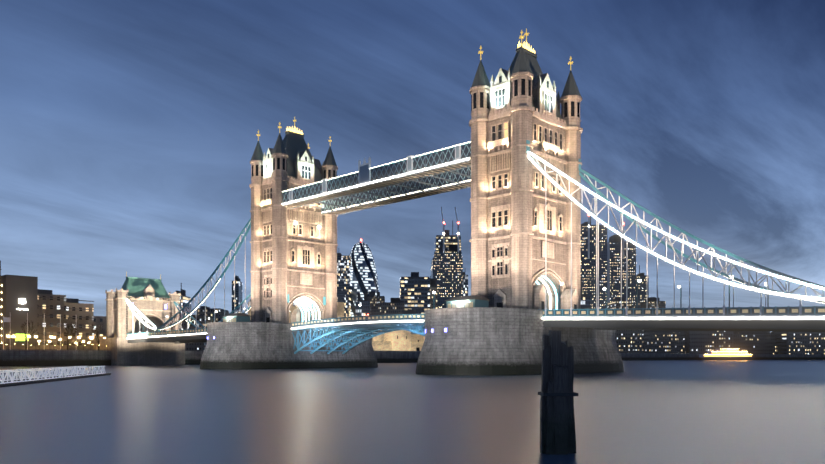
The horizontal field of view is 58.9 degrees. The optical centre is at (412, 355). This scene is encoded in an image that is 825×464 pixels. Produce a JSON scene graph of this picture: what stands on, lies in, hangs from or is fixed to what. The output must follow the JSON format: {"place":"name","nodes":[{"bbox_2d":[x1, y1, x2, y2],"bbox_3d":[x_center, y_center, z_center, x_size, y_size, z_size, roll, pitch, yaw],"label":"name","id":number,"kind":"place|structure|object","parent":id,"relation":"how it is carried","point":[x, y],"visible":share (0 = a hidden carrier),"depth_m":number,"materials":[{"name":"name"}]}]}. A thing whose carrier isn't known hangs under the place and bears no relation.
{"place":"outdoors","nodes":[
{"label":"outdoors","id":0,"kind":"place"},
{"bbox_2d":[1,275,37,349],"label":"building","id":1,"kind":"structure","parent":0,"point":[15,289],"depth_m":262.91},
{"bbox_2d":[17,299,27,309],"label":"sign","id":2,"kind":"object","parent":1,"relation":"attached to","point":[22,301],"visible":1,"depth_m":263.44,"materials":[{"name":"white plastic"}]},
{"bbox_2d":[6,335,105,345],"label":"lamp","id":3,"kind":"object","parent":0,"point":[53,337],"visible":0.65,"depth_m":267.51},
{"bbox_2d":[0,360,824,463],"bbox_3d":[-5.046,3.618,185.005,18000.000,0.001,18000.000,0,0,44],"label":"water","id":4,"kind":"structure","parent":0,"point":[704,412],"depth_m":43.50,"materials":[{"name":"grey liquid"}]},
{"bbox_2d":[0,373,110,386],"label":"pontoon dark steel","id":5,"kind":"object","parent":4,"relation":"on","point":[41,381],"visible":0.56,"depth_m":102.43,"materials":[{"name":"grey metal"}]},
{"bbox_2d":[0,366,105,383],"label":"truss","id":6,"kind":"object","parent":5,"relation":"on","point":[45,376],"visible":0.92,"depth_m":104.76,"materials":[{"name":"white metal"}]},
{"bbox_2d":[374,351,420,362],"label":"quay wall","id":7,"kind":"structure","parent":4,"relation":"in","point":[397,356],"depth_m":375.57,"materials":[{"name":"grey stone"}]},
{"bbox_2d":[200,307,623,375],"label":"pier","id":8,"kind":"structure","parent":4,"relation":"in","point":[484,341],"depth_m":147.23,"materials":[{"name":"grey stone"}]},
{"bbox_2d":[207,328,446,338],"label":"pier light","id":9,"kind":"object","parent":8,"relation":"attached to","point":[445,329],"visible":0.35,"depth_m":139.27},
{"bbox_2d":[223,299,488,321],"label":"pier cabin","id":10,"kind":"object","parent":8,"relation":"on","point":[480,303],"visible":0.27,"depth_m":141.17,"materials":[{"name":"grey stone"}]},
{"bbox_2d":[223,302,472,321],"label":"lit windows","id":11,"kind":"structure","parent":10,"relation":"attached to","point":[467,304],"depth_m":141.46,"materials":[{"name":"white glass"}]},
{"bbox_2d":[221,295,593,316],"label":"pier parapet","id":12,"kind":"structure","parent":10,"relation":"on","point":[477,297],"depth_m":142.29,"materials":[{"name":"grey stone"}]},
{"bbox_2d":[292,314,424,353],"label":"bascule span","id":13,"kind":"object","parent":8,"relation":"attached to","point":[361,330],"visible":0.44,"depth_m":193.86,"materials":[{"name":"blue metal"}]},
{"bbox_2d":[249,69,582,322],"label":"stone trim","id":14,"kind":"structure","parent":8,"relation":"on","point":[546,150],"depth_m":152.74,"materials":[{"name":"beige stone"}]},
{"bbox_2d":[289,143,460,213],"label":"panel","id":15,"kind":"object","parent":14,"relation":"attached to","point":[369,166],"visible":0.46,"depth_m":176.79,"materials":[{"name":"white metal"}]},
{"bbox_2d":[251,68,580,322],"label":"tower turret","id":16,"kind":"object","parent":8,"relation":"on","point":[521,244],"visible":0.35,"depth_m":152.99,"materials":[{"name":"beige stone"}]},
{"bbox_2d":[128,320,824,343],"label":"bridge deck","id":17,"kind":"structure","parent":8,"relation":"on","point":[774,326],"depth_m":127.96,"materials":[{"name":"grey metal"}]},
{"bbox_2d":[126,152,824,338],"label":"light strips","id":18,"kind":"object","parent":17,"relation":"on","point":[647,224],"visible":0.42,"depth_m":122.77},
{"bbox_2d":[127,140,824,336],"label":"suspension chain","id":19,"kind":"object","parent":17,"relation":"on","point":[601,195],"visible":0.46,"depth_m":138.01,"materials":[{"name":"teal"}]},
{"bbox_2d":[153,261,821,329],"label":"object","id":20,"kind":"object","parent":19,"relation":"on","point":[666,261],"visible":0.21,"depth_m":121.83,"materials":[{"name":"white metal"}]},
{"bbox_2d":[126,157,824,338],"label":"suspension chains","id":21,"kind":"object","parent":20,"relation":"attached to","point":[671,245],"visible":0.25,"depth_m":134.29,"materials":[{"name":"white metal"}]},
{"bbox_2d":[128,276,824,336],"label":"bridge railing","id":22,"kind":"object","parent":17,"relation":"on","point":[777,310],"visible":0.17,"depth_m":128.21,"materials":[{"name":"teal"}]},
{"bbox_2d":[167,276,766,320],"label":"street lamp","id":23,"kind":"object","parent":22,"relation":"on","point":[561,284],"visible":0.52,"depth_m":146.49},
{"bbox_2d":[540,330,575,454],"bbox_3d":[5.351,2.576,27.180,1.285,7.084,1.390,0,0,44],"label":"wooden post","id":24,"kind":"object","parent":4,"relation":"in","point":[557,428],"visible":0.92,"depth_m":26.91,"materials":[{"name":"black wood"}]},
{"bbox_2d":[538,392,577,395],"bbox_3d":[5.400,1.418,27.183,1.674,0.120,1.678,0,0,44],"label":"crossbar","id":25,"kind":"object","parent":24,"relation":"attached to","point":[558,394],"visible":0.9,"depth_m":26.62,"materials":[{"name":"black metal"}]},
{"bbox_2d":[696,345,755,359],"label":"boat hull","id":26,"kind":"object","parent":4,"relation":"on","point":[724,358],"visible":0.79,"depth_m":566.84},
{"bbox_2d":[699,349,751,356],"bbox_3d":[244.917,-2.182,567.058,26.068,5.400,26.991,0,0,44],"label":"boat","id":27,"kind":"object","parent":26,"relation":"on","point":[728,352],"visible":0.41,"depth_m":567.04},
{"bbox_2d":[704,351,751,354],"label":"boat lights","id":28,"kind":"object","parent":27,"relation":"attached to","point":[728,354],"visible":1,"depth_m":567.00},
{"bbox_2d":[0,0,824,332],"label":"sky","id":29,"kind":"structure","parent":0,"point":[129,129],"materials":[{"name":"blue"}]},
{"bbox_2d":[252,76,578,321],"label":"tower","id":30,"kind":"structure","parent":0,"point":[495,285],"depth_m":155.57,"materials":[{"name":"beige stone"}]},
{"bbox_2d":[287,294,325,304],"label":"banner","id":31,"kind":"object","parent":30,"relation":"attached to","point":[324,300],"visible":0.19,"depth_m":214.12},
{"bbox_2d":[282,151,470,214],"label":"white walkway","id":32,"kind":"structure","parent":30,"relation":"attached to","point":[389,197],"depth_m":184.48,"materials":[{"name":"white metal"}]},
{"bbox_2d":[289,145,458,199],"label":"walkway panels","id":33,"kind":"object","parent":32,"relation":"attached to","point":[364,173],"visible":0.38,"depth_m":177.99,"materials":[{"name":"grey metal"}]},
{"bbox_2d":[283,158,469,204],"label":"light strip","id":34,"kind":"object","parent":32,"relation":"attached to","point":[379,180],"visible":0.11,"depth_m":173.73,"materials":[{"name":"white"}]},
{"bbox_2d":[282,141,470,212],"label":"light strips","id":35,"kind":"object","parent":32,"relation":"attached to","point":[385,164],"visible":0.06,"depth_m":182.47,"materials":[{"name":"white"}]},
{"bbox_2d":[283,143,470,210],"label":"lattice","id":36,"kind":"object","parent":32,"relation":"attached to","point":[466,150],"visible":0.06,"depth_m":182.03,"materials":[{"name":"grey metal"}]},
{"bbox_2d":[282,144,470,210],"bbox_3d":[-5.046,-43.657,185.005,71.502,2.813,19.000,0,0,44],"label":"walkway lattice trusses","id":37,"kind":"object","parent":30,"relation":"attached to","point":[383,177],"visible":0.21,"depth_m":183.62,"materials":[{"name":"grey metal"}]},
{"bbox_2d":[282,142,470,201],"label":"walkway railing","id":38,"kind":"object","parent":30,"relation":"attached to","point":[382,166],"depth_m":175.57,"materials":[{"name":"white metal"}]},
{"bbox_2d":[287,161,470,214],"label":"walk soffit","id":39,"kind":"structure","parent":30,"relation":"attached to","point":[353,192],"depth_m":185.39,"materials":[{"name":"beige metal"}]},
{"bbox_2d":[289,162,470,213],"bbox_3d":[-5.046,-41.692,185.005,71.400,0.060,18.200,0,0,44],"label":"walkway girder","id":40,"kind":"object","parent":30,"relation":"attached to","point":[399,181],"visible":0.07,"depth_m":181.96,"materials":[{"name":"white metal"}]},
{"bbox_2d":[317,123,507,236],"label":"window","id":41,"kind":"structure","parent":30,"relation":"in","point":[505,131],"depth_m":148.74,"materials":[{"name":"glass"}]},
{"bbox_2d":[251,45,580,181],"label":"tower roof","id":42,"kind":"structure","parent":30,"relation":"on","point":[291,144],"depth_m":158.78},
{"bbox_2d":[286,41,534,134],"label":"crown","id":43,"kind":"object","parent":42,"relation":"on","point":[526,46],"visible":0.46,"depth_m":157.57},
{"bbox_2d":[256,28,572,148],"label":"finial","id":44,"kind":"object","parent":42,"relation":"on","point":[521,37],"visible":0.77,"depth_m":158.57,"materials":[{"name":"gold metal"}]},
{"bbox_2d":[294,275,556,320],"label":"archway","id":45,"kind":"object","parent":30,"relation":"attached to","point":[315,310],"visible":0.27,"depth_m":214.67,"materials":[{"name":"beige stone"}]},
{"bbox_3d":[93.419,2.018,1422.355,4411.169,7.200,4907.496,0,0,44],"label":"bank","id":46,"kind":"structure","parent":0,"visible":0},
{"bbox_2d":[0,261,0,349],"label":"hotel building","id":47,"kind":"structure","parent":46,"relation":"on","point":[0,305],"depth_m":263.91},
{"bbox_2d":[3,313,60,349],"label":"lamp posts","id":48,"kind":"object","parent":46,"relation":"on","point":[6,319],"visible":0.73,"depth_m":254.54,"materials":[{"name":"white"}]},
{"bbox_2d":[0,269,93,343],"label":"building windows","id":49,"kind":"structure","parent":46,"relation":"on","point":[68,300],"depth_m":286.51,"materials":[{"name":"yellow glass"}]},
{"bbox_2d":[15,334,28,340],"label":"billboard","id":50,"kind":"object","parent":49,"relation":"attached to","point":[19,337],"visible":0.79,"depth_m":262.87,"materials":[{"name":"yellow"}]},
{"bbox_2d":[13,337,90,349],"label":"light reflections","id":51,"kind":"object","parent":46,"relation":"on","point":[49,344],"visible":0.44,"depth_m":268.31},
{"bbox_2d":[38,294,93,349],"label":"office building","id":52,"kind":"structure","parent":46,"relation":"on","point":[53,327],"depth_m":281.21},
{"bbox_2d":[21,318,218,350],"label":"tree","id":53,"kind":"object","parent":46,"relation":"on","point":[97,330],"visible":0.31,"depth_m":264.45,"materials":[{"name":"black"}]},
{"bbox_2d":[94,316,151,335],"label":"bank building","id":54,"kind":"structure","parent":46,"relation":"on","point":[99,321],"depth_m":322.76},
{"bbox_2d":[91,292,184,365],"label":"abutment","id":55,"kind":"object","parent":46,"relation":"on","point":[121,319],"visible":0.42,"depth_m":275.00,"materials":[{"name":"beige stone"}]},
{"bbox_2d":[105,284,180,332],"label":"stone trim","id":56,"kind":"structure","parent":55,"relation":"attached to","point":[149,292],"depth_m":277.22,"materials":[{"name":"beige stone"}]},
{"bbox_2d":[122,277,169,300],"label":"roof","id":57,"kind":"structure","parent":55,"relation":"on","point":[135,286],"depth_m":278.92,"materials":[{"name":"green metal"}]},
{"bbox_2d":[248,302,424,350],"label":"building","id":58,"kind":"structure","parent":46,"relation":"on","point":[401,343],"depth_m":398.34,"materials":[{"name":"beige stone"}]},
{"bbox_2d":[349,241,378,316],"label":"skyscraper","id":59,"kind":"structure","parent":46,"relation":"on","point":[364,279],"depth_m":1077.03,"materials":[{"name":"glass"}]},
{"bbox_2d":[180,256,590,316],"bbox_3d":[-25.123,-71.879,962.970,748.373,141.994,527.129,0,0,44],"label":"distant building","id":60,"kind":"structure","parent":46,"relation":"on","point":[344,278],"depth_m":1047.00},
{"bbox_2d":[372,334,423,350],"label":"building","id":61,"kind":"structure","parent":46,"relation":"on","point":[387,345],"depth_m":404.21,"materials":[{"name":"beige stone"}]},
{"bbox_2d":[0,350,824,366],"bbox_3d":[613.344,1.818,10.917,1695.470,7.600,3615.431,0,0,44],"label":"embankment wall","id":62,"kind":"structure","parent":46,"relation":"on","point":[9,358],"depth_m":265.33,"materials":[{"name":"black stone"}]},
{"bbox_2d":[400,236,460,313],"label":"glass city building","id":63,"kind":"structure","parent":46,"relation":"on","point":[414,293],"depth_m":699.95,"materials":[{"name":"black glass"}]},
{"bbox_2d":[180,297,775,353],"bbox_3d":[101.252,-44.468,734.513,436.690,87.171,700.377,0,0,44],"label":"building","id":64,"kind":"structure","parent":46,"relation":"on","point":[664,342],"depth_m":666.72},
{"bbox_2d":[197,287,824,353],"bbox_3d":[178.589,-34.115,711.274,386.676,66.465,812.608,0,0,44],"label":"city building","id":65,"kind":"structure","parent":46,"relation":"on","point":[631,341],"depth_m":660.33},
{"bbox_2d":[176,215,775,333],"bbox_3d":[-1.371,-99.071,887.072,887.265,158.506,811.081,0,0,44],"label":"city roof plant","id":66,"kind":"object","parent":65,"relation":"on","point":[453,248],"visible":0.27,"depth_m":755.75,"materials":[{"name":"grey"}]},
{"bbox_2d":[431,225,648,308],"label":"skyscrapers","id":67,"kind":"structure","parent":46,"relation":"on","point":[447,270],"depth_m":947.82,"materials":[{"name":"black glass"}]},
{"bbox_2d":[607,302,631,308],"bbox_3d":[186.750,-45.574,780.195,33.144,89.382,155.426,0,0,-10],"label":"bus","id":68,"kind":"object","parent":46,"relation":"on","point":[613,305],"visible":0.18,"depth_m":705.80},
{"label":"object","id":69,"kind":"structure","parent":0,"visible":0},
{"bbox_2d":[292,314,424,326],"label":"bridge railing","id":70,"kind":"object","parent":69,"relation":"on","point":[363,319],"depth_m":178.16,"materials":[{"name":"teal"}]},
{"bbox_2d":[292,315,423,325],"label":"railing panels","id":71,"kind":"object","parent":70,"relation":"on","point":[405,316],"visible":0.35,"depth_m":180.27,"materials":[{"name":"beige metal"}]},
{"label":"dark bascule steel","id":72,"kind":"object","parent":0,"visible":0},
{"bbox_2d":[291,319,424,331],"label":"bridge deck","id":73,"kind":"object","parent":72,"relation":"on","point":[356,322],"visible":0.21,"depth_m":181.59,"materials":[{"name":"white metal"}]},
{"bbox_2d":[291,321,423,328],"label":"light strip","id":74,"kind":"object","parent":73,"relation":"attached to","point":[360,322],"visible":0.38,"depth_m":179.52,"materials":[{"name":"white"}]},
{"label":"red lamp","id":75,"kind":"object","parent":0,"visible":0},
{"bbox_2d":[441,198,623,258],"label":"construction cranes","id":76,"kind":"object","parent":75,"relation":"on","point":[458,235],"visible":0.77,"depth_m":950.33,"materials":[{"name":"white"}]},
{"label":"asphalt span","id":77,"kind":"object","parent":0,"visible":0},
{"bbox_2d":[128,309,824,335],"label":"span ornament","id":78,"kind":"object","parent":77,"relation":"on","point":[711,311],"visible":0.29,"depth_m":123.99,"materials":[{"name":"beige metal"}]}
]}

